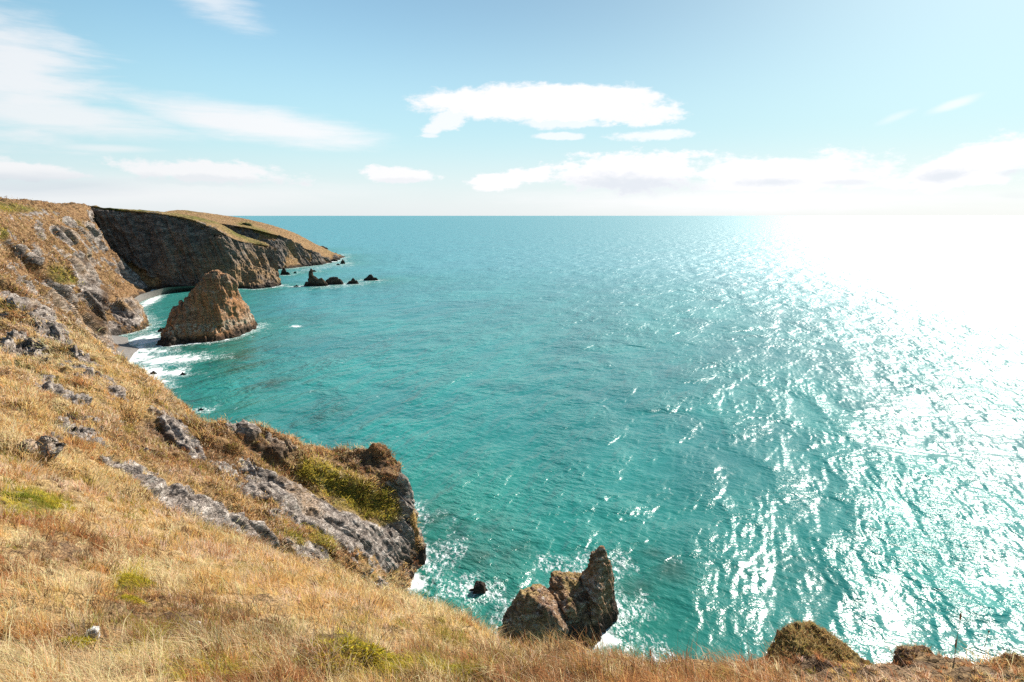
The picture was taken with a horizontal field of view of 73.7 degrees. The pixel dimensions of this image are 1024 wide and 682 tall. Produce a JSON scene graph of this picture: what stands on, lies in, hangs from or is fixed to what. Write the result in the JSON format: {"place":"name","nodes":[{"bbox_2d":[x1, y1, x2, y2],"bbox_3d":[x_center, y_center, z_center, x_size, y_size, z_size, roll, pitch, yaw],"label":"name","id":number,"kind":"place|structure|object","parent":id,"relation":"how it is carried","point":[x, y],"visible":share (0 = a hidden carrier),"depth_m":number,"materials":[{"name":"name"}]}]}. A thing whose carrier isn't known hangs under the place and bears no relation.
{"place":"outdoors","nodes":[
{"label":"outdoors","id":0,"kind":"place"},
{"bbox_2d":[0,196,151,358],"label":"bay terrain","id":1,"kind":"structure","parent":0,"point":[129,308],"depth_m":273.39,"materials":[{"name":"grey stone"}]},
{"bbox_2d":[112,335,138,360],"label":"beach","id":2,"kind":"structure","parent":0,"point":[128,350],"depth_m":233.28,"materials":[{"name":"beige sand"}]},
{"bbox_2d":[134,286,194,302],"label":"beach","id":3,"kind":"structure","parent":0,"point":[146,296],"depth_m":388.87,"materials":[{"name":"grey sand"}]},
{"bbox_2d":[88,205,280,288],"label":"cliff terrain","id":4,"kind":"structure","parent":0,"point":[156,250],"depth_m":429.42,"materials":[{"name":"stone"}]},
{"bbox_2d":[0,291,426,591],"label":"headland terrain","id":5,"kind":"structure","parent":0,"point":[387,546],"depth_m":76.67,"materials":[{"name":"grey stone"}]},
{"bbox_2d":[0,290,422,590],"bbox_3d":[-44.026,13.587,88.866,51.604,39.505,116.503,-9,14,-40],"label":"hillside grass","id":6,"kind":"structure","parent":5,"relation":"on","point":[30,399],"depth_m":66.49,"materials":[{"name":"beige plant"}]},
{"bbox_2d":[166,210,344,268],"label":"headland","id":7,"kind":"structure","parent":0,"point":[294,250],"depth_m":619.90,"materials":[{"name":"beige plant"}]},
{"bbox_2d":[0,452,1023,681],"bbox_3d":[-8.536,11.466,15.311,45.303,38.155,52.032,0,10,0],"label":"slope terrain","id":8,"kind":"structure","parent":0,"point":[67,549],"depth_m":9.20,"materials":[{"name":"brown plant"}]},
{"bbox_2d":[0,491,56,508],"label":"cushion plant","id":9,"kind":"object","parent":8,"relation":"on","point":[21,494],"visible":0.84,"depth_m":16.93,"materials":[{"name":"yellow plant"}]},
{"bbox_2d":[28,495,81,512],"bbox_3d":[-11.686,4.293,17.814,1.546,1.014,1.278,0,10,0],"label":"cushion plant","id":10,"kind":"object","parent":8,"relation":"on","point":[58,501],"visible":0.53,"depth_m":17.61,"materials":[{"name":"yellow plant"}]},
{"bbox_2d":[58,634,97,649],"bbox_3d":[-4.517,3.119,7.056,0.358,0.212,0.339,0,10,0],"label":"cushion plant","id":11,"kind":"object","parent":8,"relation":"on","point":[88,638],"visible":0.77,"depth_m":7.04,"materials":[{"name":"yellow plant"}]},
{"bbox_2d":[85,626,99,639],"bbox_3d":[-4.478,3.121,7.291,0.148,0.137,0.117,0,10,0],"label":"stone","id":12,"kind":"object","parent":8,"relation":"on","point":[93,628],"visible":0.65,"depth_m":7.25,"materials":[{"name":"grey stone"}]},
{"bbox_2d":[114,594,148,605],"bbox_3d":[-5.275,3.560,9.492,0.481,0.271,0.398,-5,12,-26],"label":"cushion plant","id":13,"kind":"object","parent":8,"relation":"on","point":[134,598],"visible":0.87,"depth_m":9.43,"materials":[{"name":"yellow plant"}]},
{"bbox_2d":[108,572,160,587],"bbox_3d":[-6.603,4.219,11.856,0.869,0.480,0.690,0,10,0],"label":"cushion plant","id":14,"kind":"object","parent":8,"relation":"on","point":[129,576],"visible":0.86,"depth_m":11.83,"materials":[{"name":"yellow plant"}]},
{"bbox_2d":[279,581,431,676],"bbox_3d":[-1.609,3.075,6.602,1.777,1.494,1.537,9,14,41],"label":"grass tuft","id":15,"kind":"object","parent":8,"relation":"on","point":[372,647],"visible":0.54,"depth_m":6.50,"materials":[{"name":"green plant"}]},
{"bbox_2d":[364,657,412,676],"bbox_3d":[-1.176,3.151,6.564,0.795,0.340,0.631,0,10,0],"label":"cushion plant","id":16,"kind":"object","parent":8,"relation":"on","point":[383,667],"visible":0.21,"depth_m":6.42,"materials":[{"name":"yellow plant"}]},
{"bbox_2d":[445,663,477,681],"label":"cushion plant","id":17,"kind":"object","parent":8,"relation":"on","point":[463,669],"visible":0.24,"depth_m":6.59,"materials":[{"name":"green plant"}]},
{"bbox_2d":[763,616,872,664],"bbox_3d":[3.845,3.929,8.732,1.582,0.864,1.287,0,10,0],"label":"earth mound","id":18,"kind":"object","parent":8,"relation":"on","point":[801,638],"visible":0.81,"depth_m":8.50,"materials":[{"name":"brown soil"}]},
{"bbox_2d":[891,639,932,666],"bbox_3d":[5.081,4.006,8.622,0.744,0.571,1.142,3,11,16],"label":"rock","id":19,"kind":"object","parent":8,"relation":"on","point":[908,652],"visible":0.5,"depth_m":8.46,"materials":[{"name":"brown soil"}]},
{"bbox_2d":[954,612,961,658],"bbox_3d":[5.558,3.780,8.529,0.032,0.878,0.023,-7,12,-32],"label":"dry stalk","id":20,"kind":"object","parent":8,"relation":"on","point":[960,616],"visible":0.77,"depth_m":8.48,"materials":[{"name":"brown plant"}]},
{"bbox_2d":[990,648,1023,681],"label":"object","id":21,"kind":"object","parent":8,"relation":"on","point":[1010,657],"visible":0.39,"depth_m":8.52,"materials":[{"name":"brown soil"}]},
{"bbox_2d":[0,0,1023,215],"label":"sky","id":22,"kind":"structure","parent":0,"point":[220,107],"materials":[{"name":"blue"}]},
{"bbox_2d":[119,216,1023,663],"bbox_3d":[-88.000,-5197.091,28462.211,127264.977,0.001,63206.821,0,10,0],"label":"sea","id":23,"kind":"structure","parent":0,"point":[729,432],"depth_m":167.72,"materials":[{"name":"liquid"}]},
{"bbox_2d":[156,270,257,346],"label":"sea stack","id":24,"kind":"object","parent":23,"relation":"in","point":[213,307],"visible":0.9,"depth_m":251.58,"materials":[{"name":"brown stone"}]},
{"bbox_2d":[280,268,289,274],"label":"boulder","id":25,"kind":"object","parent":23,"relation":"in","point":[283,272],"visible":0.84,"depth_m":523.72,"materials":[{"name":"grey stone"}]},
{"bbox_2d":[304,268,327,285],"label":"reef rock","id":26,"kind":"object","parent":23,"relation":"in","point":[313,280],"visible":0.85,"depth_m":440.91,"materials":[{"name":"grey stone"}]},
{"bbox_2d":[325,277,342,284],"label":"reef rock","id":27,"kind":"object","parent":23,"relation":"in","point":[333,281],"visible":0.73,"depth_m":450.59,"materials":[{"name":"grey stone"}]},
{"bbox_2d":[347,278,358,283],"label":"reef rock","id":28,"kind":"object","parent":23,"relation":"in","point":[353,281],"visible":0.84,"depth_m":454.93,"materials":[{"name":"grey stone"}]},
{"bbox_2d":[364,274,377,280],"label":"reef rock","id":29,"kind":"object","parent":23,"relation":"in","point":[369,277],"visible":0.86,"depth_m":479.32,"materials":[{"name":"grey stone"}]},
{"bbox_2d":[473,581,485,593],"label":"boulder","id":30,"kind":"object","parent":23,"relation":"in","point":[479,587],"visible":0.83,"depth_m":82.57,"materials":[{"name":"stone"}]},
{"bbox_2d":[497,545,618,650],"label":"rock pinnacle","id":31,"kind":"object","parent":23,"relation":"in","point":[584,599],"visible":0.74,"depth_m":73.36,"materials":[{"name":"brown stone"}]}
]}

